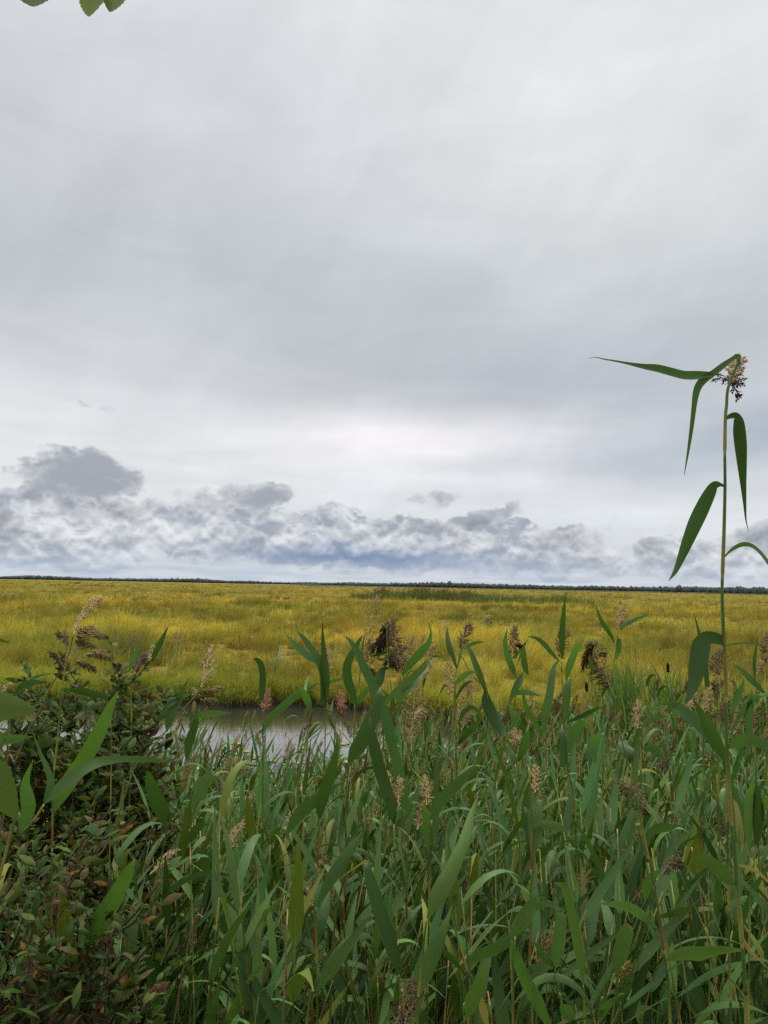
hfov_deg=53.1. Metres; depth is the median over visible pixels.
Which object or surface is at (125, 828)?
shrub
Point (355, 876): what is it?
reed
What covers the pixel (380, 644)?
reed
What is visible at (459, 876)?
reed
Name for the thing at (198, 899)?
reed
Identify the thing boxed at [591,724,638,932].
reed
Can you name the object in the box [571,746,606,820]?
reed
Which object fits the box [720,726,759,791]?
reed
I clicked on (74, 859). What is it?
reed
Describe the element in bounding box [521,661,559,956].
reed
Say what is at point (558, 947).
reed
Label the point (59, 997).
shrub
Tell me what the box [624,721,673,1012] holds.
reed
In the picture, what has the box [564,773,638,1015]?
reed
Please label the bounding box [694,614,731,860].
reed
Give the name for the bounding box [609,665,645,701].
cattail
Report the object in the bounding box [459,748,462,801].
reed
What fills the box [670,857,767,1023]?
reed
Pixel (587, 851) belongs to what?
reed
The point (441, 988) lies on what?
reed
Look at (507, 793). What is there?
reed
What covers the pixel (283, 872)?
reed
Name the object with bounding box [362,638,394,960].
reed
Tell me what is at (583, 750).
reed
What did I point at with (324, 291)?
sky
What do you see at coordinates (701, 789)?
reed
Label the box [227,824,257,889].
reed
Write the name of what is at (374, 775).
reed
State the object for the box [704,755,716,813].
reed
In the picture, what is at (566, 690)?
reed
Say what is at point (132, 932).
reed
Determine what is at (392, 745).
reed
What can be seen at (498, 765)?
reed
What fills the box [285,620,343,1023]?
reed
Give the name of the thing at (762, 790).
reed
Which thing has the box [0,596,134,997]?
reed
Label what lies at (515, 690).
reed
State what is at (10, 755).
reed
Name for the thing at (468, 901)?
reed
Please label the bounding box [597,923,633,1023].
reed
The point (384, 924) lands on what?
reed
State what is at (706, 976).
reed
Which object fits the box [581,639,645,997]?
reed
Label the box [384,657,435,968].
reed
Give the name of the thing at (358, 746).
reed
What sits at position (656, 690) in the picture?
cattail
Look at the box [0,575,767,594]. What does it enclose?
treeline
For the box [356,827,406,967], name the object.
reed
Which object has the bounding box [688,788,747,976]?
reed
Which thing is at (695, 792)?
reed
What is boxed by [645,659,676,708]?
cattail
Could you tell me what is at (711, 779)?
reed
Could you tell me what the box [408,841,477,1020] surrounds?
reed
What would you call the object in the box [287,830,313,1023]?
reed
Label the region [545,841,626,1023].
reed
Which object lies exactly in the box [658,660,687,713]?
cattail
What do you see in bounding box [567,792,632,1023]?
reed
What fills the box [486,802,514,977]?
reed
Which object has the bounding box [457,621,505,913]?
reed
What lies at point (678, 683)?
cattail
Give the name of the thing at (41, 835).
shrub
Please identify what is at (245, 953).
reed
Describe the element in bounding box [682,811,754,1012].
reed
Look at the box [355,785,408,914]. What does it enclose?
reed
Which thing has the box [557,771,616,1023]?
reed
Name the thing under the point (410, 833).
reed
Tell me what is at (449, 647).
reed
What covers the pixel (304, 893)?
reed
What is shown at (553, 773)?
reed
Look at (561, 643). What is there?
reed
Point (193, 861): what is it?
reed
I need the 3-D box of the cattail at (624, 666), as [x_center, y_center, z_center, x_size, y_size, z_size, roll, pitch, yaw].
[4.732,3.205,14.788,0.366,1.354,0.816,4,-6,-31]
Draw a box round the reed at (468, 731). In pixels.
[448,667,482,1023]
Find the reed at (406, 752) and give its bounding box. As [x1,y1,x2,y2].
[401,723,417,789]
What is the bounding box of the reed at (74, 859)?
[36,807,110,1020]
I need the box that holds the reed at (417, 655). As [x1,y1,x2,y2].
[400,623,431,977]
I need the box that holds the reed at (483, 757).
[479,744,484,764]
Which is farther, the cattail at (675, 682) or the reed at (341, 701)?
the cattail at (675, 682)
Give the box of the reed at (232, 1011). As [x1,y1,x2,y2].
[220,813,303,1023]
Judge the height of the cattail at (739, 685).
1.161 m
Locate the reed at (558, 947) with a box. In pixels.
[534,912,574,1023]
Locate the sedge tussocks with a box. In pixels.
[4,580,639,611]
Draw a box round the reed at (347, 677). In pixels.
[341,635,362,929]
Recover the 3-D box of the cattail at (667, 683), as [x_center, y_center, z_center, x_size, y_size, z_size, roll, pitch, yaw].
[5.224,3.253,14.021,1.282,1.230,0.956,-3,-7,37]
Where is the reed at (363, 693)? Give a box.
[350,594,382,892]
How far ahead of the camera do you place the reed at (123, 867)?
1.83 m
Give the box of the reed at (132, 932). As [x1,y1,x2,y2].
[114,822,175,1023]
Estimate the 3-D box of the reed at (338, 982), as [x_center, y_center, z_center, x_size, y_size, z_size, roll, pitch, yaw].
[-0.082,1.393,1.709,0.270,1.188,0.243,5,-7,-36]
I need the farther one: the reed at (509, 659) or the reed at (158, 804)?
the reed at (509, 659)
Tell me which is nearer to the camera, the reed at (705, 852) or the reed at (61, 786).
the reed at (61, 786)
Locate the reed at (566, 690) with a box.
[562,641,608,1012]
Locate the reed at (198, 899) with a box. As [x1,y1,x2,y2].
[161,852,224,1023]
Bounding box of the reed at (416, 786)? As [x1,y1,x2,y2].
[409,767,425,907]
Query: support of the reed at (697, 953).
on the ground at (286, 655)
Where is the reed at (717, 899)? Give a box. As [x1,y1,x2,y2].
[677,815,724,1023]
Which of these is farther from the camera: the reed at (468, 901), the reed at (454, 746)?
the reed at (454, 746)
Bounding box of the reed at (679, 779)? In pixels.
[667,752,711,1023]
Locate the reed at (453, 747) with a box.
[431,682,468,807]
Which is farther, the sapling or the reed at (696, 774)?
the sapling
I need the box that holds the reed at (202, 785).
[184,719,217,1023]
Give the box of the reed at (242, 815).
[223,765,256,910]
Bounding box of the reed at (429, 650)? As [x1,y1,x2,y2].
[417,632,439,875]
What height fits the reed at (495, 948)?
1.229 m
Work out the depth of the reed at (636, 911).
1.40 m
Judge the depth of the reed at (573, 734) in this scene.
1.80 m
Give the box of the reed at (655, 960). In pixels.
[644,804,706,1005]
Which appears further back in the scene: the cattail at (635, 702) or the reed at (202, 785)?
the cattail at (635, 702)
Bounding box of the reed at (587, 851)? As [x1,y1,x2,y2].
[579,836,616,1023]
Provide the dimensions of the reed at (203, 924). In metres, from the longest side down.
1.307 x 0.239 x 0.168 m
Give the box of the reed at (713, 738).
[693,700,731,1023]
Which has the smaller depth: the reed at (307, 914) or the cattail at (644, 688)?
the reed at (307, 914)
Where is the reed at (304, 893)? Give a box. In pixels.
[294,806,335,1017]
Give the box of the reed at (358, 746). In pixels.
[329,687,382,1023]
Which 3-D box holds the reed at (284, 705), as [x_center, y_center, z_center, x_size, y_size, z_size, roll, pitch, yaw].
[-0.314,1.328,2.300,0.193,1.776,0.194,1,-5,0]
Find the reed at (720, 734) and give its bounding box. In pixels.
[715,703,728,776]
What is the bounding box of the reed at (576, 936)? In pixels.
[554,882,585,1023]
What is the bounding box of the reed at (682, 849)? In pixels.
[663,796,716,1020]
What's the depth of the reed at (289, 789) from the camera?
4.37 m
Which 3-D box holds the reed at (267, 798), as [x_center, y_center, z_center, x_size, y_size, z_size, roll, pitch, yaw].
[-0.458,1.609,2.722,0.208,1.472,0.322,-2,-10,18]
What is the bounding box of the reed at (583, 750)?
[578,719,589,771]
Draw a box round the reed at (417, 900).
[383,817,448,1017]
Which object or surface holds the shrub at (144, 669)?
on the ground at (286, 655)
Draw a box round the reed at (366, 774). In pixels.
[356,761,371,830]
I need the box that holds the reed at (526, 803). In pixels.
[500,784,555,1021]
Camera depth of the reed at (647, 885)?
1.45 m
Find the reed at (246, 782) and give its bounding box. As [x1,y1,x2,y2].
[235,759,265,809]
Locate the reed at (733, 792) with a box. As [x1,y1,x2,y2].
[709,772,765,1020]
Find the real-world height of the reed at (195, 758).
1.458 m
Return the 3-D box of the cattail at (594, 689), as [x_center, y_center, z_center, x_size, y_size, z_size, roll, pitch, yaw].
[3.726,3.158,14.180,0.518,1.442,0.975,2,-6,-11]
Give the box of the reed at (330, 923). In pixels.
[279,815,366,1023]
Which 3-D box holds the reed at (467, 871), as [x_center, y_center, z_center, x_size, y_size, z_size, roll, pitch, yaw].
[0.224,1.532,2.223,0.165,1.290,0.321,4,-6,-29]
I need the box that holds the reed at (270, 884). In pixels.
[262,827,319,1022]
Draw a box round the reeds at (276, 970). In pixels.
[0,674,767,1023]
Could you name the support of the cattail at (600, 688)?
on the ground at (286, 655)
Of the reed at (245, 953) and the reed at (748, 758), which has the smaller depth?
the reed at (245, 953)
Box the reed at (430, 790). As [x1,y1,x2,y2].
[417,775,431,831]
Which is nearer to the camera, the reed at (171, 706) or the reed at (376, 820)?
the reed at (171, 706)
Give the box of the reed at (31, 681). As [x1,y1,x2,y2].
[0,673,55,864]
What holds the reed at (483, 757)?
on the ground at (286, 655)
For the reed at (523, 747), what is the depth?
1.90 m
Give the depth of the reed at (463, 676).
2.20 m
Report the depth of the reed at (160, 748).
3.30 m
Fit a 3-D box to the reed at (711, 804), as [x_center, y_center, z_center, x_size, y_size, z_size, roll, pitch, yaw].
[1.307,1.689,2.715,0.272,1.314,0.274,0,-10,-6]
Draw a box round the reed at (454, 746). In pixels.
[440,704,486,846]
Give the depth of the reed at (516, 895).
1.76 m
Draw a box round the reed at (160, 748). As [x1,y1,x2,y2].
[152,739,169,756]
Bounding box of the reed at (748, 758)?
[733,752,764,880]
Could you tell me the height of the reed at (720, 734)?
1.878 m
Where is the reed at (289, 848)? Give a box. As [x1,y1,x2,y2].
[276,806,352,994]
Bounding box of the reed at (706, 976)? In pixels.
[648,827,767,1023]
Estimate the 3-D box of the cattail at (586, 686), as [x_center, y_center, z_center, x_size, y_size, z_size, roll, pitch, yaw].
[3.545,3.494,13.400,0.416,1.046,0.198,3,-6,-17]
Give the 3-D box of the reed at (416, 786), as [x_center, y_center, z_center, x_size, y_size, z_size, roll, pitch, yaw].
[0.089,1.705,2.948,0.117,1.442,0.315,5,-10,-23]
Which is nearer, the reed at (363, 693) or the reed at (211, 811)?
the reed at (211, 811)
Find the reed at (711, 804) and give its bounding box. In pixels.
[706,795,737,956]
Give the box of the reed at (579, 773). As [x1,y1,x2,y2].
[575,757,591,800]
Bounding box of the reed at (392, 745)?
[344,636,408,1002]
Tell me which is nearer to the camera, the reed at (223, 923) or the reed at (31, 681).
the reed at (31, 681)
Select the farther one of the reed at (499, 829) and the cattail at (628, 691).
the cattail at (628, 691)
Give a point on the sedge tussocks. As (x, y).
(288, 598)
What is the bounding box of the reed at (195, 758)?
[186,751,200,785]
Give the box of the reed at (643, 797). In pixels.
[611,783,681,995]
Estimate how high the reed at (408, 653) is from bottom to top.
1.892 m
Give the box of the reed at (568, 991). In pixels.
[561,832,632,1021]
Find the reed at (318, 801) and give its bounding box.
[284,737,342,1023]
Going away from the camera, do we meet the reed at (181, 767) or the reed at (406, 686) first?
the reed at (406, 686)
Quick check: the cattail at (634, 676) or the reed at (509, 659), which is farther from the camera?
the cattail at (634, 676)
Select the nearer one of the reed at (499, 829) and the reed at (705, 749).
the reed at (499, 829)
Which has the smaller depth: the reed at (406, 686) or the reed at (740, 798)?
the reed at (406, 686)
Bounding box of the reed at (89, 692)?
[66,688,111,1009]
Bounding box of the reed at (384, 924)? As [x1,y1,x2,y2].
[336,860,404,1023]
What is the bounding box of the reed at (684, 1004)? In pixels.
[656,838,755,1023]
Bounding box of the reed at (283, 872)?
[255,809,321,1016]
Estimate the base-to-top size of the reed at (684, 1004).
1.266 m
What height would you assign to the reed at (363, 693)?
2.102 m
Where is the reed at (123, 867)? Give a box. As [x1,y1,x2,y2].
[35,853,127,999]
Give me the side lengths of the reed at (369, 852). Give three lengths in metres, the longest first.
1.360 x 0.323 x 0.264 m
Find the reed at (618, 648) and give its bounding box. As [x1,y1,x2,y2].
[596,602,649,930]
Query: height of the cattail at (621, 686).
1.422 m
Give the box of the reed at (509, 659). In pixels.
[503,624,528,897]
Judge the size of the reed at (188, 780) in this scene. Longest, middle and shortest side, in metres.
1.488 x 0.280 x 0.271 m
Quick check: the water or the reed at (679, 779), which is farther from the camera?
the water
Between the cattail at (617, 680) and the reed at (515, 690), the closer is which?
the reed at (515, 690)
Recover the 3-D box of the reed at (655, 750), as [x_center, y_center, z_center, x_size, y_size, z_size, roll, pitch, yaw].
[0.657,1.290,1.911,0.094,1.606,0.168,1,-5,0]
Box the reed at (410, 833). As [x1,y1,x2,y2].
[409,773,430,908]
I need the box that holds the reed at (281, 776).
[273,747,292,804]
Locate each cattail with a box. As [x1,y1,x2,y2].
[577,660,614,709]
[578,682,592,732]
[581,658,600,711]
[588,657,628,709]
[600,660,651,731]
[603,658,629,702]
[603,661,632,732]
[606,669,642,716]
[608,653,637,697]
[609,652,643,718]
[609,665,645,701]
[612,658,652,693]
[612,663,648,721]
[613,655,665,698]
[619,688,650,733]
[629,662,667,712]
[631,666,682,710]
[636,663,672,715]
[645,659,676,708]
[645,678,686,730]
[648,659,681,712]
[649,660,686,711]
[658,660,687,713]
[663,658,687,703]
[729,661,744,704]
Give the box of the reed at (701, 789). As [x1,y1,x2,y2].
[682,758,712,836]
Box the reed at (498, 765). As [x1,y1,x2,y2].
[477,736,514,905]
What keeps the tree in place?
on the ground at (286, 655)
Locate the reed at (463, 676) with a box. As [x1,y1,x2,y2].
[436,655,476,1017]
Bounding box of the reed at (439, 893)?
[416,795,478,1023]
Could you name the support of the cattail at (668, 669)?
on the ground at (286, 655)
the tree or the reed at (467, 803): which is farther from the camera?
the reed at (467, 803)
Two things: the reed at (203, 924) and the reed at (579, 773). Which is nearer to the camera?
the reed at (203, 924)
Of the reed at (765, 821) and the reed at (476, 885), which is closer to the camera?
the reed at (476, 885)
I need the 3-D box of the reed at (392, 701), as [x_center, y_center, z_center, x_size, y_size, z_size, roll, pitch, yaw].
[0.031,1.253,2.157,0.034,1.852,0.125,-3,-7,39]
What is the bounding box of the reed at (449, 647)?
[445,627,463,843]
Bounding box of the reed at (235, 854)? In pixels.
[173,819,245,1023]
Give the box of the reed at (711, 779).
[706,757,720,816]
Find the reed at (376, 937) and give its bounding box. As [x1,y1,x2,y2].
[368,812,393,1023]
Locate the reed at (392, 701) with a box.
[382,626,403,962]
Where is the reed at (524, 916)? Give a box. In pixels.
[511,896,550,1023]
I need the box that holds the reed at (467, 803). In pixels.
[417,778,491,934]
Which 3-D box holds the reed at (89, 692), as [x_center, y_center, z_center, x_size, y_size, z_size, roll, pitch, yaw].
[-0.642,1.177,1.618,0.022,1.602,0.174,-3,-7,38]
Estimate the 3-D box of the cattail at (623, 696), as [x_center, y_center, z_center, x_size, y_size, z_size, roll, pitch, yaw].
[3.999,3.119,13.228,0.547,1.426,0.487,-1,-6,17]
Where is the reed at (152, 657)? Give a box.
[124,627,167,916]
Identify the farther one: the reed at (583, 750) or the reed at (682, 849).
the reed at (583, 750)
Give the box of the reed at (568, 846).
[556,773,605,962]
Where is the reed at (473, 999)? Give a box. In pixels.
[463,960,488,1023]
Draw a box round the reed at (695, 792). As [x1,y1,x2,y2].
[686,765,702,1019]
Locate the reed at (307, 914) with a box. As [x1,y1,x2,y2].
[284,875,323,1013]
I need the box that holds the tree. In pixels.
[0,0,124,820]
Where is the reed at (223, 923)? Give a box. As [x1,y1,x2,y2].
[184,802,263,1019]
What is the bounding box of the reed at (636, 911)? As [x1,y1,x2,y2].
[599,855,749,1020]
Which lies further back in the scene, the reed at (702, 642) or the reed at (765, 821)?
the reed at (765, 821)
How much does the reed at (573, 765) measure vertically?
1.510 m
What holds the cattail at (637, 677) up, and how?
on the ground at (286, 655)
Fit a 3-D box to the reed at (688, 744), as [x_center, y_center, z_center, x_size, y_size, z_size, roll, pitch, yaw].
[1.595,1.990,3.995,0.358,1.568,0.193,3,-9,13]
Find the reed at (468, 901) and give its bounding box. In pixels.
[450,848,487,989]
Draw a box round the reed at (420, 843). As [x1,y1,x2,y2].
[412,816,439,984]
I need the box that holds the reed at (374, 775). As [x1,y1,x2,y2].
[366,745,379,788]
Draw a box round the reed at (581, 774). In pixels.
[575,770,603,1007]
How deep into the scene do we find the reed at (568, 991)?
1.99 m
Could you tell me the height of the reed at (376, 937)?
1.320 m
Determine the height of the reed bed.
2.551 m
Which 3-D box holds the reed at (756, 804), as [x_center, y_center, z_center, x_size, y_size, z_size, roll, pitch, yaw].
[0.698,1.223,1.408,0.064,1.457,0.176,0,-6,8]
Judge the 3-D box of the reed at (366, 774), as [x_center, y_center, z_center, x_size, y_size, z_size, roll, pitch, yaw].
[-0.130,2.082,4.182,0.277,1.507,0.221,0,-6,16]
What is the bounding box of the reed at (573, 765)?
[547,741,607,1010]
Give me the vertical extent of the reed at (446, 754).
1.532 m
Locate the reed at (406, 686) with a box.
[376,657,428,981]
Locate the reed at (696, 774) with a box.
[674,764,716,941]
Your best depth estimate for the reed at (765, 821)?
2.78 m
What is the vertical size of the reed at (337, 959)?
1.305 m
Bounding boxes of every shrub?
[0,639,205,1017]
[0,689,161,1002]
[0,768,211,1023]
[0,822,190,1023]
[84,642,209,976]
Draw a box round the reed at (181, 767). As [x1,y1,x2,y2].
[172,763,209,809]
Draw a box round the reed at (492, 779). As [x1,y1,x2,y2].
[481,765,522,857]
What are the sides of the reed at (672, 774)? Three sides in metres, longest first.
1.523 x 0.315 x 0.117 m
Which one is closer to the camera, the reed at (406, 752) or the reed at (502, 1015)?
the reed at (502, 1015)
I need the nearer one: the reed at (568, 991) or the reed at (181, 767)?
the reed at (568, 991)
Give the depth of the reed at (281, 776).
4.30 m
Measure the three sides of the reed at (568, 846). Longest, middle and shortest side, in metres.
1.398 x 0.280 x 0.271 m
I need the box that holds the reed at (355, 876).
[328,766,400,1023]
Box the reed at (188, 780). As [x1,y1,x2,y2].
[174,745,195,863]
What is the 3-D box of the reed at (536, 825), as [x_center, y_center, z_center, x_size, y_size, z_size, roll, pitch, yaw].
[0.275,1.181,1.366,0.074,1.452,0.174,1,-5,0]
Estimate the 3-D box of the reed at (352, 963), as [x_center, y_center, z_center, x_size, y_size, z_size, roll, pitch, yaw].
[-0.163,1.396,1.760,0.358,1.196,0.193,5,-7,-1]
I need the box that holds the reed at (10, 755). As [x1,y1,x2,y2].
[5,666,63,764]
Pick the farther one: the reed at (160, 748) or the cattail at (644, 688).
the cattail at (644, 688)
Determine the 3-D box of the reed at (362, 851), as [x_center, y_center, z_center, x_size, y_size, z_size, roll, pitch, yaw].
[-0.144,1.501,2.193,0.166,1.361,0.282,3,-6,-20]
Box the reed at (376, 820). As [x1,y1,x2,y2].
[363,818,387,884]
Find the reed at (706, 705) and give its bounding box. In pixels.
[665,687,714,963]
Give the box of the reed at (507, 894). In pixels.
[499,879,548,1017]
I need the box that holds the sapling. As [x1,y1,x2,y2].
[484,614,493,629]
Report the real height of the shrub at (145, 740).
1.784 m
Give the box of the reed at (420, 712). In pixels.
[402,684,432,1023]
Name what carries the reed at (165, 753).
on the ground at (286, 655)
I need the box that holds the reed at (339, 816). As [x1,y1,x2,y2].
[301,793,357,959]
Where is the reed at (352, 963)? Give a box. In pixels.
[277,854,379,1023]
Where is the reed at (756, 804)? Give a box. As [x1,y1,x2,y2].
[744,780,767,1016]
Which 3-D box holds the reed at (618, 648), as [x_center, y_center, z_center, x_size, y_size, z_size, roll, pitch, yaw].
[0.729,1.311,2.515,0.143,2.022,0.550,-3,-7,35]
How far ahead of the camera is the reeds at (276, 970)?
2.03 m
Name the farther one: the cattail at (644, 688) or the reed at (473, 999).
the cattail at (644, 688)
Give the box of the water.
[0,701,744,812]
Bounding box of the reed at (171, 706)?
[35,644,229,998]
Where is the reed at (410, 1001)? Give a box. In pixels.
[390,976,423,1023]
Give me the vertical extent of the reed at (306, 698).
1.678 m
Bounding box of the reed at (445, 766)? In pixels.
[443,755,460,809]
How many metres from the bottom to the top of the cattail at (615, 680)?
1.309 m
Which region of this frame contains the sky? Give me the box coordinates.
[0,0,767,587]
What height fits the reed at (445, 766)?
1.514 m
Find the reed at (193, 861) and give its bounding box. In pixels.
[138,773,210,999]
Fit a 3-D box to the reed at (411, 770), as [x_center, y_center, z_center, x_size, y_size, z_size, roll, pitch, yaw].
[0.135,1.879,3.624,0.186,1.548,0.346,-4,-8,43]
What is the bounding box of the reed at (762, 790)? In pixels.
[747,746,766,862]
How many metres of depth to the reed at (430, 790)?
2.92 m
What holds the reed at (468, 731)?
on the ground at (286, 655)
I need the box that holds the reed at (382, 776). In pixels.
[367,717,405,1001]
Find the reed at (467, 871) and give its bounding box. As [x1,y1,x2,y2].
[419,811,502,1023]
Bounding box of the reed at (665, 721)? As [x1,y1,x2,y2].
[664,712,670,789]
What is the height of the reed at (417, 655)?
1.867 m
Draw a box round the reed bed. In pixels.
[349,585,605,604]
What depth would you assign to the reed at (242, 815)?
2.41 m
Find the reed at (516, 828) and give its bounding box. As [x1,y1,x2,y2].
[500,802,569,1017]
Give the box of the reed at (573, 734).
[560,719,603,1023]
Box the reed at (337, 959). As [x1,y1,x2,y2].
[306,828,370,1023]
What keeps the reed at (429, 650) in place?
on the ground at (286, 655)
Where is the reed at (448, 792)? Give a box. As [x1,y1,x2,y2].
[387,764,475,1023]
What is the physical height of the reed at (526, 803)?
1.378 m
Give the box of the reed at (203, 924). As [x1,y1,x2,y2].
[184,799,240,1023]
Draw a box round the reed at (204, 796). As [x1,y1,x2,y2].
[200,739,235,978]
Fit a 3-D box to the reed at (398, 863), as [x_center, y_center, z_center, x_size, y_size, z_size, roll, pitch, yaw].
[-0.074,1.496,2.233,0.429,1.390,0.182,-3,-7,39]
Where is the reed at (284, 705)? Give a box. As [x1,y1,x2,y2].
[253,657,318,871]
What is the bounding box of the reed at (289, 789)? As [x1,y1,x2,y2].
[282,753,301,815]
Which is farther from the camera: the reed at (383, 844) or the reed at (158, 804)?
the reed at (383, 844)
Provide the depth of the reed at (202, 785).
1.90 m
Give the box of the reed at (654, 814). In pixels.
[608,792,685,1023]
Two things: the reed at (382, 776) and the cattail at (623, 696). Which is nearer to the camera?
the reed at (382, 776)
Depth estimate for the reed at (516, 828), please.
1.85 m
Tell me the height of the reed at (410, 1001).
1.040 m
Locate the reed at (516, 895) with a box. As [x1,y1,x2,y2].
[489,831,547,1019]
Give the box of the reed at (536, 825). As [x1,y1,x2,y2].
[524,764,568,1023]
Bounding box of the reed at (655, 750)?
[629,698,667,1023]
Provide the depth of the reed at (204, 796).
2.99 m
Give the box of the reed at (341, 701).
[309,689,347,934]
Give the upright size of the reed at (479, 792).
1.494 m
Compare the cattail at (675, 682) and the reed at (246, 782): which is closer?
the reed at (246, 782)
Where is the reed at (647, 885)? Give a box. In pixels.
[610,869,660,1023]
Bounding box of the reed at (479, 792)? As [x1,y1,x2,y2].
[462,756,489,850]
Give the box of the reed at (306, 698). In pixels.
[287,676,311,940]
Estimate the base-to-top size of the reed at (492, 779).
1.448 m
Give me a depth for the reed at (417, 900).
2.15 m
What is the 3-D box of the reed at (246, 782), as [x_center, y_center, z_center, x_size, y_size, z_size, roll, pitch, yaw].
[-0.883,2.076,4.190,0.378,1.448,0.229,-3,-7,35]
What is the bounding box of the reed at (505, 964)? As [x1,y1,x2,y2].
[493,840,540,1023]
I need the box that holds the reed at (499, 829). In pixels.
[474,767,515,999]
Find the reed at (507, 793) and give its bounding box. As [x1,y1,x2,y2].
[506,774,520,825]
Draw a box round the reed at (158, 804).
[135,771,229,1002]
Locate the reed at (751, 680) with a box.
[732,631,767,847]
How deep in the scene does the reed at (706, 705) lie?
2.00 m
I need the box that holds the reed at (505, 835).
[460,728,553,1011]
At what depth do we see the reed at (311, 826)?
2.74 m
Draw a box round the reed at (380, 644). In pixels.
[368,615,409,896]
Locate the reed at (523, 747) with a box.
[498,726,529,1023]
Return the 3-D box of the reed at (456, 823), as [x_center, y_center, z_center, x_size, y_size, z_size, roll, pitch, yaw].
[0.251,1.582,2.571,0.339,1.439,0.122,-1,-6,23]
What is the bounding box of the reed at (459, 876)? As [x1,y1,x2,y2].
[430,803,515,1022]
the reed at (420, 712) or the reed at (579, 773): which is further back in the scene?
the reed at (579, 773)
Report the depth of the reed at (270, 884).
2.02 m
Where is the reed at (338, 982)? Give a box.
[276,862,367,1023]
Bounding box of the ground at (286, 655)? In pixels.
[0,579,767,1005]
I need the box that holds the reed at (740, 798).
[722,777,741,895]
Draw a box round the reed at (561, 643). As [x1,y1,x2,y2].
[527,592,570,953]
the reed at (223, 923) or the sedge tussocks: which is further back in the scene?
the sedge tussocks
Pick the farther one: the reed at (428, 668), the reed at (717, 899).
the reed at (428, 668)
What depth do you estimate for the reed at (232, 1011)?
1.50 m
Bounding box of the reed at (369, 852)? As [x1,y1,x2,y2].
[349,811,378,883]
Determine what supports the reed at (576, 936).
on the ground at (286, 655)
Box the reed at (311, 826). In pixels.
[283,787,337,888]
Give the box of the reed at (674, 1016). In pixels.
[645,849,708,1023]
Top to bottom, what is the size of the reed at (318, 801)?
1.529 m
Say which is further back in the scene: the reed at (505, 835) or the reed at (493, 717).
the reed at (493, 717)
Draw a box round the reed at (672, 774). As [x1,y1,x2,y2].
[646,746,680,877]
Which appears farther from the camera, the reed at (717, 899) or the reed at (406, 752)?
the reed at (406, 752)
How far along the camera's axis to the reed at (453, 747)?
4.68 m
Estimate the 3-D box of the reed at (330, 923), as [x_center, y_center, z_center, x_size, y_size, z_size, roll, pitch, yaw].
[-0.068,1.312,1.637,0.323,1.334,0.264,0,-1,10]
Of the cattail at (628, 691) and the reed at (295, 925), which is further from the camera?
the cattail at (628, 691)
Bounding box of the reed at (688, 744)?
[682,741,699,799]
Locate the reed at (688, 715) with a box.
[649,701,724,1017]
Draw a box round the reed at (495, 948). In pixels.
[442,899,519,1023]
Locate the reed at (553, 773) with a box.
[549,734,561,812]
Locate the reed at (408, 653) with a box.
[394,635,416,875]
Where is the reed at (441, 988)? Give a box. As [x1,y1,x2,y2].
[390,817,469,1022]
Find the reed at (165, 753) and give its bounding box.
[163,702,180,779]
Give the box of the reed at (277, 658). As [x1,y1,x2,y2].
[255,645,280,897]
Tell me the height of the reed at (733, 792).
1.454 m
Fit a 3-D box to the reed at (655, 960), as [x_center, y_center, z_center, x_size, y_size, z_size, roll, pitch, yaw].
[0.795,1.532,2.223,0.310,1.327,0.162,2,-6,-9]
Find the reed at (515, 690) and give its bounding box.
[503,672,540,895]
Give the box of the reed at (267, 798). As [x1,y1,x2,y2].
[252,755,286,902]
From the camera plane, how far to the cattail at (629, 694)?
13.26 m
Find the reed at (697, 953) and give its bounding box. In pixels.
[617,778,740,1023]
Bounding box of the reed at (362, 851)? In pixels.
[305,795,374,1009]
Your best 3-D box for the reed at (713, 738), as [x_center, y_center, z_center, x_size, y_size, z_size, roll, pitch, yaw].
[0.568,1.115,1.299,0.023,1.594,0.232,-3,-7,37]
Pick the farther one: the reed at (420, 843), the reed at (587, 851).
the reed at (420, 843)
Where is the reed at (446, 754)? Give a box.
[434,742,457,808]
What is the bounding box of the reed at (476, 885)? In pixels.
[460,869,522,1023]
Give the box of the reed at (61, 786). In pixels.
[0,731,166,879]
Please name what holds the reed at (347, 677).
on the ground at (286, 655)
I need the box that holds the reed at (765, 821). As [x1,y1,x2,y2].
[753,780,766,917]
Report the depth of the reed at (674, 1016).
2.02 m
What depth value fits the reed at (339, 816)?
2.77 m
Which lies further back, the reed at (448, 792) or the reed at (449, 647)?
the reed at (449, 647)
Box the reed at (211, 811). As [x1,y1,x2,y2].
[177,808,243,1023]
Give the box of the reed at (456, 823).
[416,764,493,922]
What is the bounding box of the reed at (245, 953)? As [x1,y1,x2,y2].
[227,834,292,1023]
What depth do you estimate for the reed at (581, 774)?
3.18 m
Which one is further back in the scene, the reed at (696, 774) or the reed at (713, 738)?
the reed at (696, 774)
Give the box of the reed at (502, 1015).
[488,894,592,1023]
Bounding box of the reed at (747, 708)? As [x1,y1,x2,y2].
[730,678,767,997]
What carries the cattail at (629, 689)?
on the ground at (286, 655)
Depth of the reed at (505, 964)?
1.72 m
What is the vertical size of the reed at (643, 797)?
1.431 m
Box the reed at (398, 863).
[342,786,419,983]
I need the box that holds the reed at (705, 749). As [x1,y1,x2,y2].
[697,743,708,796]
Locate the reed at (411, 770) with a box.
[406,753,422,854]
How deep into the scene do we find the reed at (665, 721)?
4.98 m
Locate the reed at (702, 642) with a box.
[590,352,767,1023]
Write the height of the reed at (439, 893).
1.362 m
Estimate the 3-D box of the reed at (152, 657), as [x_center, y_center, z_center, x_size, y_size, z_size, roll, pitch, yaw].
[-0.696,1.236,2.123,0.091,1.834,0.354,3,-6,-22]

